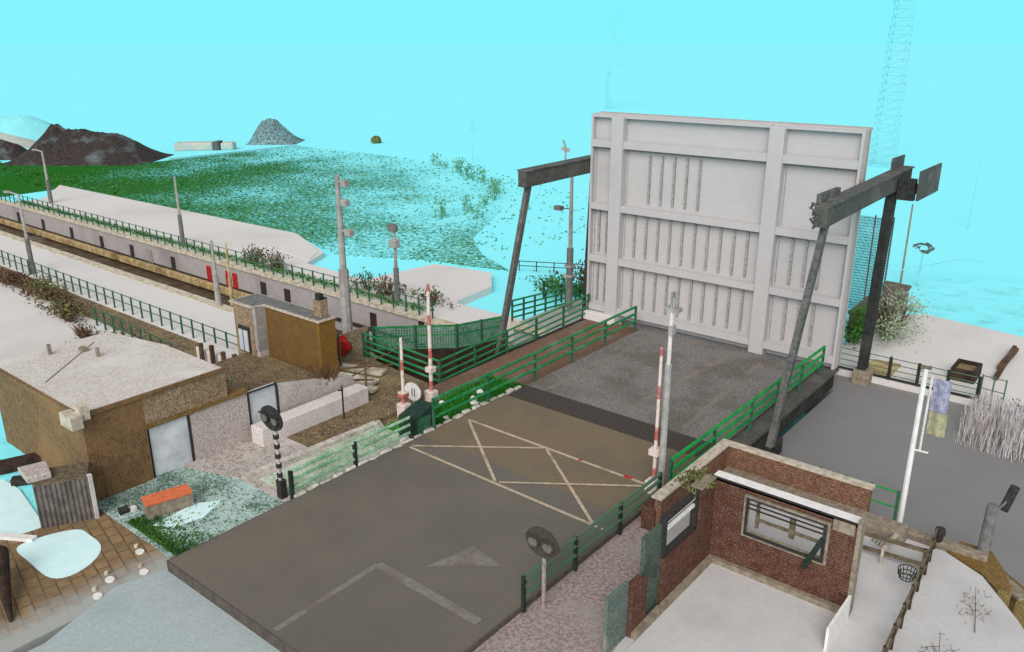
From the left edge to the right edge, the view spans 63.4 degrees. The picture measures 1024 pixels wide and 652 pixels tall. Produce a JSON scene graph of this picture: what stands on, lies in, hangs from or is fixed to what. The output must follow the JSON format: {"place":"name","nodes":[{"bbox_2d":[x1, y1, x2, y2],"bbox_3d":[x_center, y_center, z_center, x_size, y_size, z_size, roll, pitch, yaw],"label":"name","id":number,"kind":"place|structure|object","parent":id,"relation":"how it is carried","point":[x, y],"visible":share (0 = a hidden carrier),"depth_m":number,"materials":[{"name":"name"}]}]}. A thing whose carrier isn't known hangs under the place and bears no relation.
{"place":"outdoors","nodes":[
{"label":"outdoors","id":0,"kind":"place"},
{"bbox_2d":[0,412,38,516],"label":"water","id":1,"kind":"structure","parent":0,"point":[8,450],"depth_m":26.15,"materials":[{"name":"liquid"}]},
{"bbox_2d":[0,479,40,533],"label":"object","id":2,"kind":"structure","parent":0,"point":[18,514],"depth_m":22.99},
{"bbox_2d":[0,453,41,474],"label":"dark beam","id":3,"kind":"structure","parent":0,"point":[10,465],"depth_m":25.27,"materials":[{"name":"wood"}]},
{"bbox_2d":[0,283,137,359],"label":"yard","id":4,"kind":"structure","parent":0,"point":[25,327],"depth_m":44.08,"materials":[{"name":"white concrete"}]},
{"bbox_2d":[0,266,40,289],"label":"brown shrub","id":5,"kind":"object","parent":4,"relation":"on","point":[7,278],"visible":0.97,"depth_m":50.70,"materials":[{"name":"plant"}]},
{"bbox_2d":[12,273,69,301],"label":"brown shrub","id":6,"kind":"object","parent":4,"relation":"on","point":[38,287],"visible":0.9,"depth_m":48.32,"materials":[{"name":"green plant"}]},
{"bbox_2d":[28,285,98,319],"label":"brown shrub","id":7,"kind":"object","parent":4,"relation":"on","point":[61,304],"visible":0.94,"depth_m":45.52,"materials":[{"name":"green plant"}]},
{"bbox_2d":[93,307,172,347],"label":"yard railing","id":8,"kind":"object","parent":4,"relation":"on","point":[121,325],"visible":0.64,"depth_m":42.03,"materials":[{"name":"metal"}]},
{"bbox_2d":[0,332,354,500],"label":"brown house","id":9,"kind":"structure","parent":4,"relation":"on","point":[120,413],"depth_m":25.23,"materials":[{"name":"brick"}]},
{"bbox_2d":[147,415,194,476],"bbox_3d":[-10.341,3.590,25.103,0.190,1.630,1.300,15,24,37],"label":"glass door","id":10,"kind":"structure","parent":9,"relation":"in","point":[170,443],"depth_m":25.09,"materials":[{"name":"glass"}]},
{"bbox_2d":[247,382,279,425],"bbox_3d":[-8.267,2.750,27.514,0.200,1.600,1.120,15,24,37],"label":"window","id":11,"kind":"structure","parent":9,"relation":"in","point":[259,397],"depth_m":27.36,"materials":[{"name":"glass"}]},
{"bbox_2d":[0,508,169,651],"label":"forecourt","id":12,"kind":"structure","parent":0,"point":[45,608],"depth_m":20.07,"materials":[{"name":"brown tile"}]},
{"bbox_2d":[0,545,12,621],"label":"leaning post","id":13,"kind":"object","parent":12,"relation":"on","point":[5,589],"visible":1,"depth_m":19.34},
{"bbox_2d":[17,529,100,577],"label":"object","id":14,"kind":"object","parent":12,"relation":"on","point":[63,554],"visible":1,"depth_m":21.18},
{"bbox_2d":[32,461,99,528],"bbox_3d":[-12.138,4.608,22.664,1.415,1.380,0.968,-8,20,-22],"label":"corrugated container","id":15,"kind":"object","parent":12,"relation":"on","point":[64,494],"visible":0.98,"depth_m":22.30,"materials":[{"name":"grey metal"}]},
{"bbox_2d":[18,461,51,483],"bbox_3d":[-12.836,3.939,22.293,0.677,0.175,0.860,-14,23,-35],"label":"concrete block","id":16,"kind":"object","parent":15,"relation":"on","point":[34,472],"visible":1,"depth_m":22.17,"materials":[{"name":"concrete"}]},
{"bbox_2d":[0,265,203,356],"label":"earth bank","id":17,"kind":"structure","parent":0,"point":[183,344],"depth_m":43.98,"materials":[{"name":"soil"}]},
{"bbox_2d":[0,235,237,351],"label":"lock side","id":18,"kind":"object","parent":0,"point":[212,316],"depth_m":48.51,"materials":[{"name":"white concrete"}]},
{"bbox_2d":[3,190,34,273],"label":"lamp pole","id":19,"kind":"object","parent":18,"relation":"on","point":[28,250],"visible":0.98,"depth_m":52.27,"materials":[{"name":"metal"}]},
{"bbox_2d":[0,250,237,347],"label":"canal railing","id":20,"kind":"object","parent":18,"relation":"on","point":[140,308],"visible":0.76,"depth_m":45.49,"materials":[{"name":"metal"}]},
{"bbox_2d":[27,569,279,651],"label":"paved strip","id":21,"kind":"object","parent":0,"point":[165,610],"visible":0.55,"depth_m":18.49,"materials":[{"name":"grey concrete"}]},
{"bbox_2d":[97,466,284,558],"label":"grass verge","id":22,"kind":"object","parent":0,"point":[197,481],"depth_m":23.54,"materials":[{"name":"green plant"}]},
{"bbox_2d":[141,483,193,519],"bbox_3d":[-9.555,4.883,23.036,1.237,0.520,0.500,-14,23,-35],"label":"planter box","id":23,"kind":"object","parent":22,"relation":"on","point":[170,500],"visible":1,"depth_m":22.88,"materials":[{"name":"orange stone"}]},
{"bbox_2d":[154,500,221,527],"bbox_3d":[-8.873,5.227,22.910,0.850,0.090,1.900,15,24,37],"label":"pale patch","id":24,"kind":"object","parent":22,"relation":"on","point":[203,509],"visible":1,"depth_m":22.86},
{"bbox_2d":[174,141,213,150],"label":"pale shed","id":25,"kind":"structure","parent":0,"point":[193,146],"depth_m":115.96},
{"bbox_2d":[0,223,392,352],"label":"canal water","id":26,"kind":"structure","parent":0,"point":[171,282],"depth_m":63.12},
{"bbox_2d":[0,230,376,360],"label":"lock wall","id":27,"kind":"structure","parent":26,"relation":"in","point":[227,308],"depth_m":52.56,"materials":[{"name":"concrete"}]},
{"bbox_2d":[334,175,353,333],"bbox_3d":[-7.886,-3.059,39.563,1.122,8.200,0.544,15,24,37],"label":"lamp pole","id":28,"kind":"object","parent":27,"relation":"on","point":[345,304],"visible":0.99,"depth_m":39.66,"materials":[{"name":"metal"}]},
{"bbox_2d":[0,198,512,347],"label":"canal wall","id":29,"kind":"structure","parent":26,"relation":"in","point":[185,265],"depth_m":57.88,"materials":[{"name":"white concrete"}]},
{"bbox_2d":[0,190,433,318],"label":"canal railing","id":30,"kind":"object","parent":29,"relation":"on","point":[292,272],"visible":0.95,"depth_m":55.57,"materials":[{"name":"metal"}]},
{"bbox_2d":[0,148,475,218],"bbox_3d":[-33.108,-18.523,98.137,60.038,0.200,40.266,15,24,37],"label":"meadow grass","id":31,"kind":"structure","parent":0,"point":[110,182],"depth_m":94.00,"materials":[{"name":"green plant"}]},
{"bbox_2d":[213,353,320,390],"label":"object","id":32,"kind":"structure","parent":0,"point":[248,371],"depth_m":32.19,"materials":[{"name":"brown gravel"}]},
{"bbox_2d":[15,185,521,337],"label":"quay","id":33,"kind":"structure","parent":0,"point":[238,236],"depth_m":65.64,"materials":[{"name":"white concrete"}]},
{"bbox_2d":[16,199,434,312],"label":"quay verge","id":34,"kind":"structure","parent":33,"relation":"on","point":[353,292],"depth_m":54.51,"materials":[{"name":"plant"}]},
{"bbox_2d":[387,223,399,302],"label":"lamp pole","id":35,"kind":"object","parent":34,"relation":"on","point":[394,243],"visible":0.99,"depth_m":46.32,"materials":[{"name":"metal"}]},
{"bbox_2d":[258,234,317,259],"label":"quay step","id":36,"kind":"object","parent":33,"relation":"on","point":[295,245],"visible":1,"depth_m":60.00,"materials":[{"name":"white concrete"}]},
{"bbox_2d":[182,420,383,501],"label":"gravel footway","id":37,"kind":"structure","parent":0,"point":[238,460],"depth_m":25.82,"materials":[{"name":"grey gravel"}]},
{"bbox_2d":[258,405,287,498],"bbox_3d":[-6.619,3.560,23.226,0.960,2.880,0.360,15,24,37],"label":"traffic signal","id":38,"kind":"object","parent":37,"relation":"on","point":[271,418],"visible":1,"depth_m":23.04,"materials":[{"name":"paint"}]},
{"bbox_2d":[241,421,377,479],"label":"kerb","id":39,"kind":"structure","parent":37,"relation":"on","point":[305,452],"depth_m":26.27,"materials":[{"name":"concrete"}]},
{"bbox_2d":[251,383,368,446],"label":"wall","id":40,"kind":"structure","parent":37,"relation":"on","point":[310,414],"depth_m":28.13,"materials":[{"name":"white paint"}]},
{"bbox_2d":[0,146,584,270],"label":"meadow","id":41,"kind":"structure","parent":0,"point":[13,183],"depth_m":83.05,"materials":[{"name":"green plant"}]},
{"bbox_2d":[261,425,399,494],"bbox_3d":[-5.243,4.496,25.945,1.980,0.710,4.700,15,24,37],"label":"fence","id":42,"kind":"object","parent":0,"point":[270,479],"visible":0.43,"depth_m":25.83,"materials":[{"name":"metal"}]},
{"bbox_2d":[398,399,431,443],"bbox_3d":[-3.200,3.152,27.103,0.730,1.104,1.250,15,24,37],"label":"barrier cabinet","id":43,"kind":"object","parent":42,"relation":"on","point":[419,411],"visible":0.48,"depth_m":26.95,"materials":[{"name":"metal"}]},
{"bbox_2d":[287,391,398,446],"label":"footpath","id":44,"kind":"structure","parent":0,"point":[382,407],"depth_m":28.52,"materials":[{"name":"brown gravel"}]},
{"bbox_2d":[338,325,433,425],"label":"quay ground","id":45,"kind":"structure","parent":0,"point":[390,381],"depth_m":32.97,"materials":[{"name":"soil"}]},
{"bbox_2d":[397,337,410,416],"bbox_3d":[-3.786,1.799,28.672,0.400,2.950,0.340,15,24,37],"label":"road barrier","id":46,"kind":"object","parent":45,"relation":"on","point":[402,405],"visible":0.71,"depth_m":28.76,"materials":[{"name":"metal"}]},
{"bbox_2d":[424,284,437,401],"bbox_3d":[-2.913,0.685,29.380,0.400,4.500,0.340,15,24,37],"label":"road barrier","id":47,"kind":"object","parent":45,"relation":"on","point":[430,392],"visible":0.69,"depth_m":29.50,"materials":[{"name":"metal"}]},
{"bbox_2d":[372,316,505,384],"bbox_3d":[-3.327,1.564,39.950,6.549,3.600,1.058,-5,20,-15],"label":"railing","id":48,"kind":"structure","parent":45,"relation":"on","point":[481,332],"depth_m":39.45,"materials":[{"name":"green metal"}]},
{"bbox_2d":[361,294,589,382],"bbox_3d":[-1.407,-0.045,36.474,4.834,1.394,10.183,15,24,37],"label":"footpath railing","id":49,"kind":"object","parent":45,"relation":"on","point":[439,366],"visible":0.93,"depth_m":33.75,"materials":[{"name":"green metal"}]},
{"bbox_2d":[437,318,584,383],"bbox_3d":[0.384,1.272,35.394,0.200,0.900,10.100,15,24,37],"label":"path edge","id":50,"kind":"object","parent":45,"relation":"on","point":[540,337],"visible":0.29,"depth_m":35.42,"materials":[{"name":"metal"}]},
{"bbox_2d":[169,435,630,651],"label":"road","id":51,"kind":"structure","parent":0,"point":[406,510],"depth_m":20.66,"materials":[{"name":"grey asphalt"}]},
{"bbox_2d":[273,546,500,630],"bbox_3d":[-2.742,6.053,19.376,5.003,0.004,2.994,-1,19,-3],"label":"worn marking","id":52,"kind":"object","parent":51,"relation":"on","point":[473,556],"visible":1,"depth_m":19.51,"materials":[{"name":"paint"}]},
{"bbox_2d":[166,395,654,651],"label":"road edge","id":53,"kind":"object","parent":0,"point":[268,636],"visible":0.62,"depth_m":19.07,"materials":[{"name":"grey concrete"}]},
{"bbox_2d":[401,438,413,444],"bbox_3d":[-3.336,3.747,26.486,0.412,0.250,0.200,-21,33,-39],"label":"kerb stone","id":54,"kind":"object","parent":53,"relation":"on","point":[405,441],"visible":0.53,"depth_m":26.40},
{"bbox_2d":[287,415,412,499],"bbox_3d":[-4.686,3.870,24.779,0.100,0.948,4.700,15,24,37],"label":"bridge railing","id":55,"kind":"object","parent":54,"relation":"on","point":[354,459],"visible":0.85,"depth_m":24.56,"materials":[{"name":"metal"}]},
{"bbox_2d":[431,306,636,428],"bbox_3d":[1.425,1.270,31.715,0.115,1.223,12.680,15,24,37],"label":"bridge railing","id":56,"kind":"object","parent":53,"relation":"on","point":[533,370],"visible":1,"depth_m":30.74,"materials":[{"name":"green metal"}]},
{"bbox_2d":[370,264,491,304],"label":"gravel plateau","id":57,"kind":"structure","parent":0,"point":[463,286],"depth_m":50.99,"materials":[{"name":"white stone"}]},
{"bbox_2d":[430,374,524,424],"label":"grass","id":58,"kind":"structure","parent":0,"point":[496,393],"depth_m":30.09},
{"bbox_2d":[0,44,1023,436],"bbox_3d":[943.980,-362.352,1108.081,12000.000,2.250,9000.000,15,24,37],"label":"water","id":59,"kind":"structure","parent":0,"point":[520,106],"depth_m":196.85,"materials":[{"name":"blue liquid"}]},
{"bbox_2d":[0,139,26,159],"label":"spoil heap","id":60,"kind":"object","parent":59,"relation":"on","point":[10,151],"visible":0.66,"depth_m":108.08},
{"bbox_2d":[0,114,65,139],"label":"spoil heap","id":61,"kind":"object","parent":59,"relation":"on","point":[28,127],"visible":0.55,"depth_m":132.14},
{"bbox_2d":[2,124,173,165],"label":"spoil heap","id":62,"kind":"object","parent":59,"relation":"on","point":[58,145],"visible":0.98,"depth_m":103.85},
{"bbox_2d":[196,342,238,362],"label":"rubble wall","id":63,"kind":"structure","parent":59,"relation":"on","point":[218,349],"depth_m":38.42,"materials":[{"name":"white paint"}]},
{"bbox_2d":[246,118,304,144],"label":"spoil heap","id":64,"kind":"object","parent":59,"relation":"on","point":[269,131],"visible":0.99,"depth_m":124.03,"materials":[{"name":"gravel"}]},
{"bbox_2d":[228,292,338,376],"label":"ochre house","id":65,"kind":"structure","parent":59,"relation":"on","point":[302,337],"depth_m":32.82,"materials":[{"name":"paint"}]},
{"bbox_2d":[510,299,581,346],"bbox_3d":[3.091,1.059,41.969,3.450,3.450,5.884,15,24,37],"label":"railing","id":66,"kind":"object","parent":59,"relation":"on","point":[513,323],"visible":0.18,"depth_m":40.70,"materials":[{"name":"metal"}]},
{"bbox_2d":[511,282,583,321],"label":"quay railing","id":67,"kind":"object","parent":59,"relation":"on","point":[545,303],"visible":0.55,"depth_m":42.25,"materials":[{"name":"metal"}]},
{"bbox_2d":[519,269,583,298],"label":"green bush","id":68,"kind":"object","parent":59,"relation":"on","point":[550,286],"visible":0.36,"depth_m":48.44,"materials":[{"name":"green plant"}]},
{"bbox_2d":[621,320,874,385],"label":"bridge pier","id":69,"kind":"structure","parent":59,"relation":"on","point":[862,377],"depth_m":34.23,"materials":[{"name":"grey stone"}]},
{"bbox_2d":[766,154,941,449],"bbox_3d":[12.396,-1.305,29.740,1.316,8.466,12.835,15,24,38],"label":"lifting frame","id":70,"kind":"object","parent":69,"relation":"on","point":[894,183],"visible":1,"depth_m":29.43,"materials":[{"name":"grey metal"}]},
{"bbox_2d":[846,281,911,336],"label":"brown shed","id":71,"kind":"structure","parent":59,"relation":"on","point":[898,286],"depth_m":41.23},
{"bbox_2d":[867,0,915,166],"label":"lattice mast","id":72,"kind":"object","parent":59,"relation":"on","point":[888,67],"visible":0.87,"depth_m":98.33,"materials":[{"name":"metal"}]},
{"bbox_2d":[947,541,1023,628],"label":"quay wall","id":73,"kind":"structure","parent":59,"relation":"on","point":[1007,588],"depth_m":20.05,"materials":[{"name":"brick"}]},
{"bbox_2d":[907,527,988,561],"bbox_3d":[9.175,5.556,22.705,6.720,1.200,0.250,15,24,37],"label":"quay edge","id":74,"kind":"object","parent":73,"relation":"on","point":[924,538],"visible":0.2,"depth_m":20.99,"materials":[{"name":"grey stone"}]},
{"bbox_2d":[977,503,998,552],"bbox_3d":[11.811,5.277,20.660,0.500,1.850,0.400,15,24,37],"label":"mooring post","id":75,"kind":"object","parent":73,"relation":"on","point":[987,530],"visible":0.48,"depth_m":20.47,"materials":[{"name":"concrete"}]},
{"bbox_2d":[420,319,603,399],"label":"side path","id":76,"kind":"structure","parent":0,"point":[478,371],"depth_m":33.84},
{"bbox_2d":[0,0,1023,44],"label":"sky","id":77,"kind":"structure","parent":0,"point":[22,22],"materials":[{"name":"blue"}]},
{"bbox_2d":[495,155,590,353],"bbox_3d":[2.130,-3.214,36.778,0.600,8.156,8.820,15,24,37],"label":"lifting frame","id":78,"kind":"object","parent":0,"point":[529,178],"visible":0.34,"depth_m":34.45,"materials":[{"name":"grey metal"}]},
{"bbox_2d":[424,395,696,516],"bbox_3d":[1.490,3.939,26.044,7.800,0.299,4.200,15,24,37],"label":"road patch","id":79,"kind":"object","parent":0,"point":[609,449],"visible":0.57,"depth_m":25.91,"materials":[{"name":"brown asphalt"}]},
{"bbox_2d":[409,419,644,529],"bbox_3d":[0.426,4.203,24.770,7.329,0.016,2.855,15,24,37],"label":"road marking","id":80,"kind":"object","parent":79,"relation":"on","point":[526,496],"visible":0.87,"depth_m":24.51,"materials":[{"name":"beige paint"}]},
{"bbox_2d":[644,347,662,493],"bbox_3d":[3.980,2.691,22.738,0.400,4.500,0.340,15,24,37],"label":"road barrier","id":81,"kind":"object","parent":79,"relation":"on","point":[654,451],"visible":0.55,"depth_m":22.82,"materials":[{"name":"metal"}]},
{"bbox_2d":[658,291,682,486],"bbox_3d":[4.206,2.067,22.400,0.400,6.200,0.200,15,24,37],"label":"sign post","id":82,"kind":"object","parent":79,"relation":"on","point":[672,308],"visible":0.9,"depth_m":22.23,"materials":[{"name":"metal"}]},
{"bbox_2d":[473,515,648,651],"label":"pink path","id":83,"kind":"structure","parent":0,"point":[569,617],"depth_m":18.67,"materials":[{"name":"pink gravel"}]},
{"bbox_2d":[524,526,558,606],"bbox_3d":[0.654,5.400,18.400,0.880,2.080,0.290,15,24,37],"label":"traffic signal","id":84,"kind":"object","parent":83,"relation":"on","point":[542,543],"visible":1,"depth_m":18.18,"materials":[{"name":"metal"}]},
{"bbox_2d":[521,472,661,612],"bbox_3d":[2.156,5.193,20.600,0.097,0.948,6.080,15,24,37],"label":"bridge railing","id":85,"kind":"object","parent":83,"relation":"on","point":[576,544],"visible":0.94,"depth_m":20.12,"materials":[{"name":"green metal"}]},
{"bbox_2d":[553,177,575,307],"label":"lamp pole","id":86,"kind":"object","parent":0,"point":[569,265],"visible":0.89,"depth_m":40.72,"materials":[{"name":"metal"}]},
{"bbox_2d":[493,324,639,385],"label":"side path bridge","id":87,"kind":"structure","parent":0,"point":[548,369],"depth_m":34.28,"materials":[{"name":"metal"}]},
{"bbox_2d":[508,385,711,456],"bbox_3d":[3.192,3.412,28.044,7.750,0.604,1.150,15,24,37],"label":"joint strip","id":88,"kind":"object","parent":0,"point":[677,441],"visible":0.43,"depth_m":27.96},
{"bbox_2d":[641,498,655,530],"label":"brick pier","id":89,"kind":"structure","parent":0,"point":[648,513],"depth_m":21.61,"materials":[{"name":"brick"}]},
{"bbox_2d":[527,327,818,442],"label":"bridge deck","id":90,"kind":"structure","parent":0,"point":[618,384],"depth_m":31.12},
{"bbox_2d":[583,111,872,369],"bbox_3d":[8.122,-3.605,34.312,11.610,9.630,1.100,15,24,37],"label":"bridge leaf","id":91,"kind":"object","parent":90,"relation":"on","point":[707,221],"visible":0.89,"depth_m":33.74,"materials":[{"name":"grey metal"}]},
{"bbox_2d":[731,365,838,454],"bbox_3d":[9.896,3.164,29.193,1.100,0.830,9.000,15,24,37],"label":"deck girder","id":92,"kind":"object","parent":90,"relation":"attached to","point":[816,386],"visible":0.48,"depth_m":29.25,"materials":[{"name":"metal"}]},
{"bbox_2d":[668,345,825,481],"bbox_3d":[8.093,2.742,27.293,0.128,1.258,11.533,15,24,37],"label":"bridge railing","id":93,"kind":"object","parent":92,"relation":"on","point":[752,416],"visible":0.84,"depth_m":26.51,"materials":[{"name":"green metal"}]},
{"bbox_2d":[613,501,1023,651],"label":"quay floor","id":94,"kind":"structure","parent":0,"point":[883,588],"depth_m":18.80,"materials":[{"name":"grey concrete"}]},
{"bbox_2d":[603,470,866,651],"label":"brick room","id":95,"kind":"object","parent":94,"relation":"on","point":[716,575],"visible":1,"depth_m":18.61,"materials":[{"name":"brown brick"}]},
{"bbox_2d":[639,523,662,616],"bbox_3d":[3.035,5.431,18.277,0.100,2.100,0.730,15,24,37],"label":"door","id":96,"kind":"structure","parent":95,"relation":"in","point":[650,556],"depth_m":18.16,"materials":[{"name":"green metal"}]},
{"bbox_2d":[660,489,699,558],"bbox_3d":[3.803,4.485,18.880,0.150,1.000,1.600,15,24,37],"label":"side window","id":97,"kind":"structure","parent":95,"relation":"in","point":[689,498],"depth_m":18.83,"materials":[{"name":"glass"}]},
{"bbox_2d":[671,463,722,497],"bbox_3d":[4.349,3.636,19.691,1.114,0.543,1.075,-11,22,-29],"label":"climbing plant","id":98,"kind":"object","parent":95,"relation":"on","point":[692,475],"visible":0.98,"depth_m":19.64,"materials":[{"name":"green plant"}]},
{"bbox_2d":[651,439,908,542],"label":"brick parapet","id":99,"kind":"structure","parent":95,"relation":"on","point":[844,493],"depth_m":22.62,"materials":[{"name":"grey stone"}]},
{"bbox_2d":[741,493,831,568],"bbox_3d":[6.254,4.731,19.015,2.000,1.292,0.340,15,24,37],"label":"window","id":100,"kind":"structure","parent":95,"relation":"in","point":[823,543],"depth_m":18.90,"materials":[{"name":"grey metal"}]},
{"bbox_2d":[862,531,929,567],"bbox_3d":[9.290,5.541,20.290,1.609,0.690,0.132,12,22,31],"label":"timber rail","id":101,"kind":"object","parent":94,"relation":"on","point":[898,543],"visible":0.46,"depth_m":20.17,"materials":[{"name":"brown wood"}]},
{"bbox_2d":[881,526,938,651],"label":"timber fence","id":102,"kind":"object","parent":94,"relation":"on","point":[910,595],"visible":0.99,"depth_m":18.51,"materials":[{"name":"brown wood"}]},
{"bbox_2d":[779,374,1023,585],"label":"basin water","id":103,"kind":"structure","parent":0,"point":[844,426],"depth_m":27.20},
{"bbox_2d":[897,366,933,522],"bbox_3d":[10.505,3.344,21.526,0.512,4.949,0.150,15,24,37],"label":"flagpole","id":104,"kind":"object","parent":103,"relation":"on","point":[912,449],"visible":0.91,"depth_m":21.37,"materials":[{"name":"white metal"}]},
{"bbox_2d":[926,378,951,437],"bbox_3d":[10.791,2.080,20.939,0.455,1.520,0.072,15,24,37],"label":"banner","id":105,"kind":"object","parent":104,"relation":"hanging from","point":[937,421],"visible":1,"depth_m":20.94,"materials":[{"name":"fabric"}]},
{"bbox_2d":[953,388,1023,462],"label":"reeds","id":106,"kind":"object","parent":103,"relation":"on","point":[993,417],"visible":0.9,"depth_m":28.81,"materials":[{"name":"grey plant"}]},
{"bbox_2d":[836,314,1023,416],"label":"bank","id":107,"kind":"structure","parent":0,"point":[950,344],"depth_m":35.82,"materials":[{"name":"white concrete"}]},
{"bbox_2d":[844,301,874,348],"bbox_3d":[15.479,-0.179,36.996,1.787,2.474,4.414,15,24,37],"label":"dark bush","id":108,"kind":"object","parent":107,"relation":"on","point":[856,328],"visible":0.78,"depth_m":36.46,"materials":[{"name":"green plant"}]},
{"bbox_2d":[848,215,894,308],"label":"screen","id":109,"kind":"object","parent":107,"relation":"on","point":[866,259],"visible":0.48,"depth_m":40.92,"materials":[{"name":"grey metal"}]},
{"bbox_2d":[853,281,933,356],"bbox_3d":[17.611,-0.612,37.815,3.216,2.648,8.514,15,24,37],"label":"pale bush","id":110,"kind":"object","parent":107,"relation":"on","point":[893,328],"visible":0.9,"depth_m":37.47,"materials":[{"name":"green plant"}]},
{"bbox_2d":[837,347,981,398],"bbox_3d":[15.454,1.847,32.722,5.411,1.040,0.111,15,24,37],"label":"bank railing","id":111,"kind":"object","parent":107,"relation":"on","point":[918,376],"visible":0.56,"depth_m":32.47,"materials":[{"name":"metal"}]},
{"bbox_2d":[950,358,982,383],"bbox_3d":[18.253,1.815,33.342,0.900,0.500,1.300,15,24,37],"label":"dark crate","id":112,"kind":"object","parent":107,"relation":"on","point":[967,367],"visible":0.93,"depth_m":33.06,"materials":[{"name":"wood"}]},
{"bbox_2d":[845,278,1023,336],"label":"water","id":113,"kind":"structure","parent":0,"point":[996,307],"depth_m":48.22,"materials":[{"name":"blue liquid"}]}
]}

